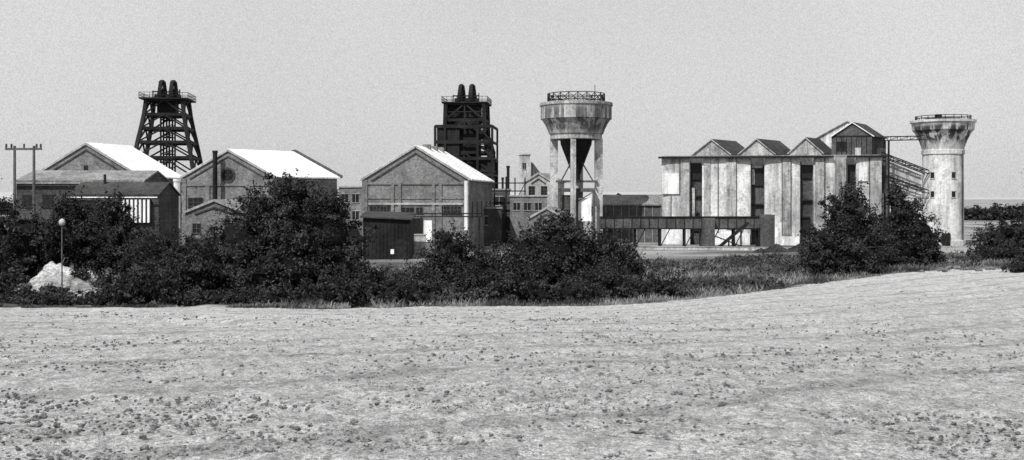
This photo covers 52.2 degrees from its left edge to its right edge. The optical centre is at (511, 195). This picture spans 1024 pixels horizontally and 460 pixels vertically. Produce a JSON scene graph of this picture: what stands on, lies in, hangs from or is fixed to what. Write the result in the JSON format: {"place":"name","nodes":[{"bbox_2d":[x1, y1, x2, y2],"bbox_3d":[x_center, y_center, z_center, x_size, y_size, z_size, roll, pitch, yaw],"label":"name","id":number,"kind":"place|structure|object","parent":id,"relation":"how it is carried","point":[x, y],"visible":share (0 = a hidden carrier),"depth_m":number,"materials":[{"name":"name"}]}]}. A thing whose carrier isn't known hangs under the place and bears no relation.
{"place":"outdoors","nodes":[
{"label":"outdoors","id":0,"kind":"place"},
{"bbox_2d":[370,206,460,212],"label":"windows glass","id":1,"kind":"object","parent":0,"point":[446,209],"visible":0.73,"depth_m":179.97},
{"bbox_2d":[362,213,481,247],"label":"pipe bridge","id":2,"kind":"structure","parent":0,"point":[452,216],"depth_m":172.44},
{"bbox_2d":[0,198,1023,459],"bbox_3d":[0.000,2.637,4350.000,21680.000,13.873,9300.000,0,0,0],"label":"ground","id":3,"kind":"structure","parent":0,"point":[978,304],"depth_m":19.98,"materials":[{"name":"soil"}]},
{"bbox_2d":[5,144,41,285],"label":"telegraph pole","id":4,"kind":"object","parent":3,"relation":"on","point":[14,148],"visible":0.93,"depth_m":99.91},
{"bbox_2d":[0,175,63,293],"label":"hawthorn tree","id":5,"kind":"object","parent":3,"relation":"on","point":[17,241],"visible":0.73,"depth_m":95.86,"materials":[{"name":"black plant"}]},
{"bbox_2d":[9,261,104,298],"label":"earth bank","id":6,"kind":"structure","parent":3,"relation":"on","point":[49,272],"depth_m":91.06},
{"bbox_2d":[59,219,64,288],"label":"street lamp","id":7,"kind":"object","parent":3,"relation":"on","point":[61,222],"visible":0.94,"depth_m":87.95,"materials":[{"name":"metal"}]},
{"bbox_2d":[0,256,131,303],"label":"bramble bush","id":8,"kind":"object","parent":3,"relation":"on","point":[9,277],"visible":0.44,"depth_m":88.93,"materials":[{"name":"black plant"}]},
{"bbox_2d":[24,185,134,278],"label":"hawthorn tree","id":9,"kind":"object","parent":3,"relation":"on","point":[76,254],"visible":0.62,"depth_m":97.81,"materials":[{"name":"black plant"}]},
{"bbox_2d":[11,170,170,234],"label":"workshop range","id":10,"kind":"structure","parent":3,"relation":"on","point":[49,184],"depth_m":160.36,"materials":[{"name":"brick"}]},
{"bbox_2d":[22,195,68,207],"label":"windows","id":11,"kind":"structure","parent":10,"relation":"in","point":[47,200],"depth_m":160.15,"materials":[{"name":"black glass"}]},
{"bbox_2d":[46,145,181,232],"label":"walls","id":12,"kind":"structure","parent":3,"relation":"on","point":[81,160],"depth_m":190.28,"materials":[{"name":"brick"}]},
{"bbox_2d":[41,143,130,169],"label":"verge coping","id":13,"kind":"object","parent":12,"relation":"attached to","point":[74,150],"visible":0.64,"depth_m":190.01,"materials":[{"name":"concrete"}]},
{"bbox_2d":[53,149,118,169],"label":"gable corbel","id":14,"kind":"object","parent":12,"relation":"attached to","point":[82,152],"visible":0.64,"depth_m":190.10,"materials":[{"name":"brick"}]},
{"bbox_2d":[42,142,181,178],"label":"roof","id":15,"kind":"structure","parent":12,"relation":"on","point":[130,157],"depth_m":196.29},
{"bbox_2d":[69,184,178,244],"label":"walls","id":16,"kind":"structure","parent":3,"relation":"on","point":[165,205],"depth_m":152.61,"materials":[{"name":"brick"}]},
{"bbox_2d":[77,199,150,222],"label":"shaded glazing","id":17,"kind":"structure","parent":16,"relation":"attached to","point":[90,202],"depth_m":150.10,"materials":[{"name":"black glass"}]},
{"bbox_2d":[74,197,157,222],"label":"white posts","id":18,"kind":"object","parent":16,"relation":"attached to","point":[144,210],"visible":0.67,"depth_m":149.80,"materials":[{"name":"paint"}]},
{"bbox_2d":[67,182,179,195],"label":"roof","id":19,"kind":"structure","parent":16,"relation":"on","point":[135,188],"depth_m":152.16,"materials":[{"name":"metal"}]},
{"bbox_2d":[74,185,192,289],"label":"hawthorn tree","id":20,"kind":"object","parent":3,"relation":"on","point":[113,238],"visible":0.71,"depth_m":96.50,"materials":[{"name":"black plant"}]},
{"bbox_2d":[134,80,202,172],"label":"pithead winding tower","id":21,"kind":"structure","parent":3,"relation":"on","point":[167,104],"depth_m":257.74,"materials":[{"name":"metal"}]},
{"bbox_2d":[151,225,202,291],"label":"hawthorn tree","id":22,"kind":"object","parent":3,"relation":"on","point":[185,246],"visible":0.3,"depth_m":92.26,"materials":[{"name":"black plant"}]},
{"bbox_2d":[173,179,181,245],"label":"white flue stack","id":23,"kind":"object","parent":3,"relation":"on","point":[177,184],"visible":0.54,"depth_m":164.70,"materials":[{"name":"paint"}]},
{"bbox_2d":[212,150,217,198],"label":"flue pipe","id":24,"kind":"object","parent":3,"relation":"on","point":[214,152],"visible":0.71,"depth_m":188.23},
{"bbox_2d":[183,199,248,250],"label":"brick store shed","id":25,"kind":"structure","parent":3,"relation":"on","point":[198,217],"depth_m":165.00,"materials":[{"name":"brick"}]},
{"bbox_2d":[193,224,199,232],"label":"windows glass","id":26,"kind":"structure","parent":25,"relation":"in","point":[194,225],"depth_m":164.95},
{"bbox_2d":[192,223,200,233],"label":"windows frames","id":27,"kind":"structure","parent":25,"relation":"in","point":[196,228],"depth_m":164.91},
{"bbox_2d":[182,152,336,209],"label":"walls","id":28,"kind":"structure","parent":3,"relation":"on","point":[244,175],"depth_m":190.22,"materials":[{"name":"brick"}]},
{"bbox_2d":[188,198,251,208],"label":"windows glass","id":29,"kind":"object","parent":28,"relation":"in","point":[194,200],"visible":0.21,"depth_m":191.07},
{"bbox_2d":[180,149,274,177],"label":"verge coping","id":30,"kind":"object","parent":28,"relation":"attached to","point":[218,155],"visible":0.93,"depth_m":189.82,"materials":[{"name":"concrete"}]},
{"bbox_2d":[182,178,273,244],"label":"pilasters","id":31,"kind":"object","parent":28,"relation":"attached to","point":[184,194],"visible":0.43,"depth_m":191.19,"materials":[{"name":"brick"}]},
{"bbox_2d":[189,156,266,178],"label":"gable corbel","id":32,"kind":"object","parent":28,"relation":"attached to","point":[232,159],"visible":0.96,"depth_m":189.77,"materials":[{"name":"brick"}]},
{"bbox_2d":[221,167,234,182],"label":"round window surround","id":33,"kind":"object","parent":28,"relation":"attached to","point":[232,170],"visible":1,"depth_m":189.88,"materials":[{"name":"brick"}]},
{"bbox_2d":[223,169,232,180],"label":"round window glass","id":34,"kind":"object","parent":33,"relation":"attached to","point":[227,174],"visible":1,"depth_m":189.98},
{"bbox_2d":[179,149,339,178],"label":"roof","id":35,"kind":"structure","parent":28,"relation":"on","point":[277,163],"depth_m":194.62,"materials":[{"name":"metal"}]},
{"bbox_2d":[292,150,342,178],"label":"end verge","id":36,"kind":"structure","parent":35,"relation":"attached to","point":[319,164],"depth_m":200.40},
{"bbox_2d":[175,168,388,296],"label":"sycamore tree","id":37,"kind":"object","parent":3,"relation":"on","point":[268,242],"visible":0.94,"depth_m":90.49,"materials":[{"name":"black plant"}]},
{"bbox_2d":[0,250,684,306],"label":"hedge","id":38,"kind":"object","parent":3,"relation":"on","point":[140,287],"visible":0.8,"depth_m":82.89,"materials":[{"name":"black plant"}]},
{"bbox_2d":[339,187,361,245],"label":"walls","id":39,"kind":"structure","parent":3,"relation":"on","point":[353,206],"depth_m":195.00,"materials":[{"name":"brick"}]},
{"bbox_2d":[341,193,358,218],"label":"window frames","id":40,"kind":"structure","parent":39,"relation":"attached to","point":[353,202],"depth_m":194.90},
{"bbox_2d":[342,194,358,219],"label":"window glass","id":41,"kind":"object","parent":40,"relation":"in","point":[353,200],"visible":0.66,"depth_m":194.97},
{"bbox_2d":[360,211,416,258],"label":"corrugated shed","id":42,"kind":"structure","parent":3,"relation":"on","point":[394,233],"depth_m":155.00,"materials":[{"name":"black metal"}]},
{"bbox_2d":[396,239,406,258],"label":"door","id":43,"kind":"structure","parent":42,"relation":"in","point":[401,244],"depth_m":154.89,"materials":[{"name":"grey metal"}]},
{"bbox_2d":[414,234,426,255],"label":"pale wall","id":44,"kind":"structure","parent":3,"relation":"on","point":[420,239],"depth_m":165.00,"materials":[{"name":"paint"}]},
{"bbox_2d":[364,148,491,250],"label":"walls","id":45,"kind":"structure","parent":3,"relation":"on","point":[415,168],"depth_m":180.00,"materials":[{"name":"brick"}]},
{"bbox_2d":[369,206,457,212],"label":"windows frames","id":46,"kind":"structure","parent":45,"relation":"attached to","point":[411,207],"depth_m":179.93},
{"bbox_2d":[362,180,468,249],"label":"pilasters","id":47,"kind":"object","parent":45,"relation":"attached to","point":[365,197],"visible":0.59,"depth_m":179.78,"materials":[{"name":"brick"}]},
{"bbox_2d":[361,146,469,180],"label":"verge coping","id":48,"kind":"object","parent":45,"relation":"attached to","point":[405,152],"visible":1,"depth_m":179.71,"materials":[{"name":"stone"}]},
{"bbox_2d":[368,203,462,204],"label":"lintel band","id":49,"kind":"object","parent":45,"relation":"attached to","point":[415,203],"visible":1,"depth_m":179.75,"materials":[{"name":"concrete"}]},
{"bbox_2d":[371,153,459,181],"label":"gable corbel","id":50,"kind":"object","parent":45,"relation":"attached to","point":[409,157],"visible":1,"depth_m":179.82,"materials":[{"name":"brick"}]},
{"bbox_2d":[414,218,422,233],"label":"loading door","id":51,"kind":"structure","parent":45,"relation":"attached to","point":[416,225],"depth_m":179.90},
{"bbox_2d":[359,145,494,182],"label":"roof","id":52,"kind":"structure","parent":45,"relation":"on","point":[468,171],"depth_m":191.04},
{"bbox_2d":[423,144,443,152],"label":"ridge ventilators","id":53,"kind":"object","parent":52,"relation":"on","point":[429,146],"visible":0.74,"depth_m":194.00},
{"bbox_2d":[424,181,467,241],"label":"white boarding","id":54,"kind":"object","parent":45,"relation":"attached to","point":[427,225],"visible":0.75,"depth_m":179.70,"materials":[{"name":"paint"}]},
{"bbox_2d":[472,201,490,217],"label":"side windows","id":55,"kind":"structure","parent":45,"relation":"attached to","point":[477,207],"depth_m":188.00,"materials":[{"name":"black glass"}]},
{"bbox_2d":[403,218,503,286],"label":"elder bush","id":56,"kind":"object","parent":3,"relation":"on","point":[446,254],"visible":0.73,"depth_m":94.41,"materials":[{"name":"black plant"}]},
{"bbox_2d":[434,84,497,188],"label":"pithead winding tower","id":57,"kind":"structure","parent":3,"relation":"on","point":[462,133],"depth_m":254.43,"materials":[{"name":"metal"}]},
{"bbox_2d":[484,207,502,245],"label":"tool store","id":58,"kind":"structure","parent":3,"relation":"on","point":[492,224],"depth_m":196.00,"materials":[{"name":"brick"}]},
{"bbox_2d":[492,192,509,241],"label":"walls","id":59,"kind":"structure","parent":3,"relation":"on","point":[503,213],"depth_m":212.00,"materials":[{"name":"brick"}]},
{"bbox_2d":[495,197,502,204],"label":"window glass","id":60,"kind":"object","parent":59,"relation":"in","point":[498,199],"visible":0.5,"depth_m":211.97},
{"bbox_2d":[0,264,1008,307],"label":"verge grass","id":61,"kind":"structure","parent":3,"relation":"on","point":[239,305],"depth_m":79.86,"materials":[{"name":"plant"}]},
{"bbox_2d":[1,291,1010,410],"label":"field weeds","id":62,"kind":"object","parent":3,"relation":"on","point":[420,378],"visible":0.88,"depth_m":24.29,"materials":[{"name":"grey plant"}]},
{"bbox_2d":[506,166,509,188],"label":"steel chimney","id":63,"kind":"object","parent":3,"relation":"on","point":[508,175],"visible":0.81,"depth_m":213.73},
{"bbox_2d":[492,177,525,242],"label":"steel gantry","id":64,"kind":"object","parent":3,"relation":"on","point":[514,190],"visible":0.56,"depth_m":208.88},
{"bbox_2d":[0,265,1023,459],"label":"soil clods","id":65,"kind":"object","parent":3,"relation":"on","point":[154,425],"visible":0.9,"depth_m":13.94,"materials":[{"name":"soil"}]},
{"bbox_2d":[0,200,1023,220],"bbox_3d":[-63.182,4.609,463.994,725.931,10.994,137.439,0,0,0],"label":"distant tree row","id":66,"kind":"object","parent":3,"relation":"on","point":[994,211],"visible":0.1,"depth_m":401.03,"materials":[{"name":"black plant"}]},
{"bbox_2d":[518,154,530,194],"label":"concrete lift tower","id":67,"kind":"structure","parent":3,"relation":"on","point":[524,165],"depth_m":240.00,"materials":[{"name":"grey concrete"}]},
{"bbox_2d":[510,197,546,242],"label":"walls","id":68,"kind":"structure","parent":3,"relation":"on","point":[521,216],"depth_m":208.00,"materials":[{"name":"brick"}]},
{"bbox_2d":[513,202,541,210],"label":"window frames","id":69,"kind":"structure","parent":68,"relation":"attached to","point":[527,206],"depth_m":207.90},
{"bbox_2d":[514,203,541,209],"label":"window glass","id":70,"kind":"object","parent":69,"relation":"in","point":[516,206],"visible":0.95,"depth_m":207.97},
{"bbox_2d":[509,195,547,196],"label":"roof","id":71,"kind":"structure","parent":68,"relation":"on","point":[528,195],"depth_m":207.80,"materials":[{"name":"stone"}]},
{"bbox_2d":[531,162,539,175],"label":"conveyor head","id":72,"kind":"object","parent":3,"relation":"on","point":[534,170],"visible":0.33,"depth_m":235.00},
{"bbox_2d":[479,206,600,293],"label":"hawthorn tree","id":73,"kind":"object","parent":3,"relation":"on","point":[551,245],"visible":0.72,"depth_m":94.50,"materials":[{"name":"black plant"}]},
{"bbox_2d":[526,174,563,207],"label":"walls","id":74,"kind":"structure","parent":3,"relation":"on","point":[538,184],"depth_m":222.00,"materials":[{"name":"concrete"}]},
{"bbox_2d":[523,173,549,181],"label":"verge coping","id":75,"kind":"object","parent":74,"relation":"attached to","point":[540,174],"visible":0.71,"depth_m":221.71,"materials":[{"name":"concrete"}]},
{"bbox_2d":[529,187,546,194],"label":"windows glass","id":76,"kind":"object","parent":74,"relation":"in","point":[532,192],"visible":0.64,"depth_m":221.97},
{"bbox_2d":[528,209,571,233],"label":"walls","id":77,"kind":"structure","parent":3,"relation":"on","point":[542,213],"depth_m":190.00,"materials":[{"name":"brick"}]},
{"bbox_2d":[527,207,557,218],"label":"verge coping","id":78,"kind":"object","parent":77,"relation":"attached to","point":[541,210],"visible":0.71,"depth_m":189.71,"materials":[{"name":"stone"}]},
{"bbox_2d":[540,91,612,241],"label":"water tower","id":79,"kind":"structure","parent":3,"relation":"on","point":[575,128],"depth_m":198.70,"materials":[{"name":"grey concrete"}]},
{"bbox_2d":[566,217,650,281],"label":"hawthorn tree","id":80,"kind":"object","parent":3,"relation":"on","point":[616,253],"visible":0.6,"depth_m":95.87,"materials":[{"name":"black plant"}]},
{"bbox_2d":[253,251,1011,307],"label":"rough grass","id":81,"kind":"structure","parent":3,"relation":"on","point":[800,277],"depth_m":101.79,"materials":[{"name":"plant"}]},
{"bbox_2d":[603,195,661,242],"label":"screening shed","id":82,"kind":"structure","parent":3,"relation":"on","point":[632,205],"depth_m":211.52,"materials":[{"name":"metal"}]},
{"bbox_2d":[309,249,993,306],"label":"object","id":83,"kind":"object","parent":3,"relation":"on","point":[787,264],"visible":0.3,"depth_m":108.49,"materials":[{"name":"grey plant"}]},
{"bbox_2d":[600,214,774,247],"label":"ground conveyor","id":84,"kind":"object","parent":3,"relation":"on","point":[763,225],"visible":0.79,"depth_m":190.26,"materials":[{"name":"metal"}]},
{"bbox_2d":[637,247,788,249],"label":"wall","id":85,"kind":"structure","parent":3,"relation":"on","point":[697,248],"depth_m":182.23,"materials":[{"name":"concrete"}]},
{"bbox_2d":[638,246,790,247],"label":"coping","id":86,"kind":"object","parent":85,"relation":"on","point":[698,246],"visible":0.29,"depth_m":182.39,"materials":[{"name":"concrete"}]},
{"bbox_2d":[662,157,881,242],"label":"silo bins","id":87,"kind":"object","parent":3,"relation":"on","point":[671,204],"visible":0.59,"depth_m":201.01,"materials":[{"name":"concrete"}]},
{"bbox_2d":[661,165,867,244],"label":"pale panels","id":88,"kind":"object","parent":87,"relation":"attached to","point":[670,183],"visible":0.69,"depth_m":202.75,"materials":[{"name":"concrete"}]},
{"bbox_2d":[658,155,883,158],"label":"roof edge","id":89,"kind":"object","parent":87,"relation":"on","point":[767,156],"visible":1,"depth_m":199.47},
{"bbox_2d":[679,158,869,244],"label":"cladding seams and downpipes","id":90,"kind":"object","parent":87,"relation":"attached to","point":[750,186],"visible":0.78,"depth_m":200.99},
{"bbox_2d":[681,158,881,234],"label":"weathered panels","id":91,"kind":"object","parent":87,"relation":"attached to","point":[875,179],"visible":0.69,"depth_m":199.45,"materials":[{"name":"concrete"}]},
{"bbox_2d":[690,157,855,244],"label":"recessed walls","id":92,"kind":"structure","parent":3,"relation":"on","point":[806,193],"depth_m":202.38,"materials":[{"name":"concrete"}]},
{"bbox_2d":[662,154,879,156],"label":"flat roof","id":93,"kind":"structure","parent":92,"relation":"on","point":[777,155],"depth_m":201.62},
{"bbox_2d":[692,139,743,155],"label":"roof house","id":94,"kind":"structure","parent":93,"relation":"on","point":[733,147],"depth_m":207.06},
{"bbox_2d":[738,138,789,154],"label":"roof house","id":95,"kind":"structure","parent":93,"relation":"on","point":[776,147],"depth_m":205.91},
{"bbox_2d":[788,138,827,154],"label":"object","id":96,"kind":"structure","parent":93,"relation":"on","point":[805,146],"depth_m":201.21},
{"bbox_2d":[790,137,831,154],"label":"roof","id":97,"kind":"structure","parent":96,"relation":"attached to","point":[822,146],"depth_m":203.65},
{"bbox_2d":[832,123,884,154],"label":"wall","id":98,"kind":"structure","parent":93,"relation":"on","point":[873,143],"depth_m":199.60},
{"bbox_2d":[833,135,870,154],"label":"head house glazing","id":99,"kind":"structure","parent":98,"relation":"attached to","point":[841,146],"depth_m":199.63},
{"bbox_2d":[840,122,886,138],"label":"roof","id":100,"kind":"structure","parent":98,"relation":"on","point":[867,128],"depth_m":202.56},
{"bbox_2d":[830,122,873,136],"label":"roof trim","id":101,"kind":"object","parent":100,"relation":"attached to","point":[849,124],"visible":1,"depth_m":199.20,"materials":[{"name":"white paint"}]},
{"bbox_2d":[691,163,853,231],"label":"recess openings","id":102,"kind":"object","parent":92,"relation":"attached to","point":[805,171],"visible":0.52,"depth_m":200.72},
{"bbox_2d":[817,122,848,148],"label":"gable wall","id":103,"kind":"structure","parent":92,"relation":"on","point":[826,138],"depth_m":207.26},
{"bbox_2d":[751,243,806,252],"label":"coal heap","id":104,"kind":"object","parent":3,"relation":"on","point":[773,248],"visible":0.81,"depth_m":174.92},
{"bbox_2d":[794,174,904,275],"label":"hawthorn tree","id":105,"kind":"object","parent":3,"relation":"on","point":[850,237],"visible":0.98,"depth_m":104.36,"materials":[{"name":"black plant"}]},
{"bbox_2d":[877,135,928,219],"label":"inclined conveyor gallery","id":106,"kind":"object","parent":3,"relation":"on","point":[902,176],"visible":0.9,"depth_m":200.44,"materials":[{"name":"metal"}]},
{"bbox_2d":[870,175,956,268],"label":"hawthorn tree","id":107,"kind":"object","parent":3,"relation":"on","point":[920,245],"visible":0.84,"depth_m":111.62,"materials":[{"name":"black plant"}]},
{"bbox_2d":[910,114,976,245],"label":"water tower","id":108,"kind":"structure","parent":3,"relation":"on","point":[943,145],"depth_m":197.58,"materials":[{"name":"concrete"}]},
{"bbox_2d":[931,172,954,245],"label":"window glass","id":109,"kind":"structure","parent":108,"relation":"in","point":[947,241],"depth_m":197.28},
{"bbox_2d":[965,210,1023,260],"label":"hawthorn bush","id":110,"kind":"object","parent":3,"relation":"on","point":[997,243],"visible":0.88,"depth_m":123.91,"materials":[{"name":"black plant"}]},
{"bbox_2d":[1000,238,1023,272],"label":"bramble bush","id":111,"kind":"object","parent":3,"relation":"on","point":[1016,265],"visible":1,"depth_m":89.80,"materials":[{"name":"black plant"}]},
{"bbox_2d":[0,192,1023,197],"bbox_3d":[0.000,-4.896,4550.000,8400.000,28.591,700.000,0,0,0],"label":"hills","id":112,"kind":"structure","parent":0,"point":[6,194],"depth_m":4265.60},
{"bbox_2d":[0,0,1023,196],"label":"sky","id":113,"kind":"structure","parent":0,"point":[350,86],"materials":[{"name":"grey"}]},
{"bbox_2d":[693,140,729,155],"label":"gable wall","id":114,"kind":"structure","parent":0,"point":[711,148],"depth_m":204.24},
{"bbox_2d":[692,163,810,215],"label":"recess frames","id":115,"kind":"structure","parent":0,"point":[693,192],"depth_m":202.12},
{"bbox_2d":[739,140,774,154],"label":"gable wall","id":116,"kind":"structure","parent":0,"point":[756,147],"depth_m":202.77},
{"bbox_2d":[964,198,1023,199],"bbox_3d":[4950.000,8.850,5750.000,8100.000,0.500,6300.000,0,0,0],"label":"sea","id":117,"kind":"structure","parent":0,"point":[993,198],"depth_m":3127.48,"materials":[{"name":"liquid"}]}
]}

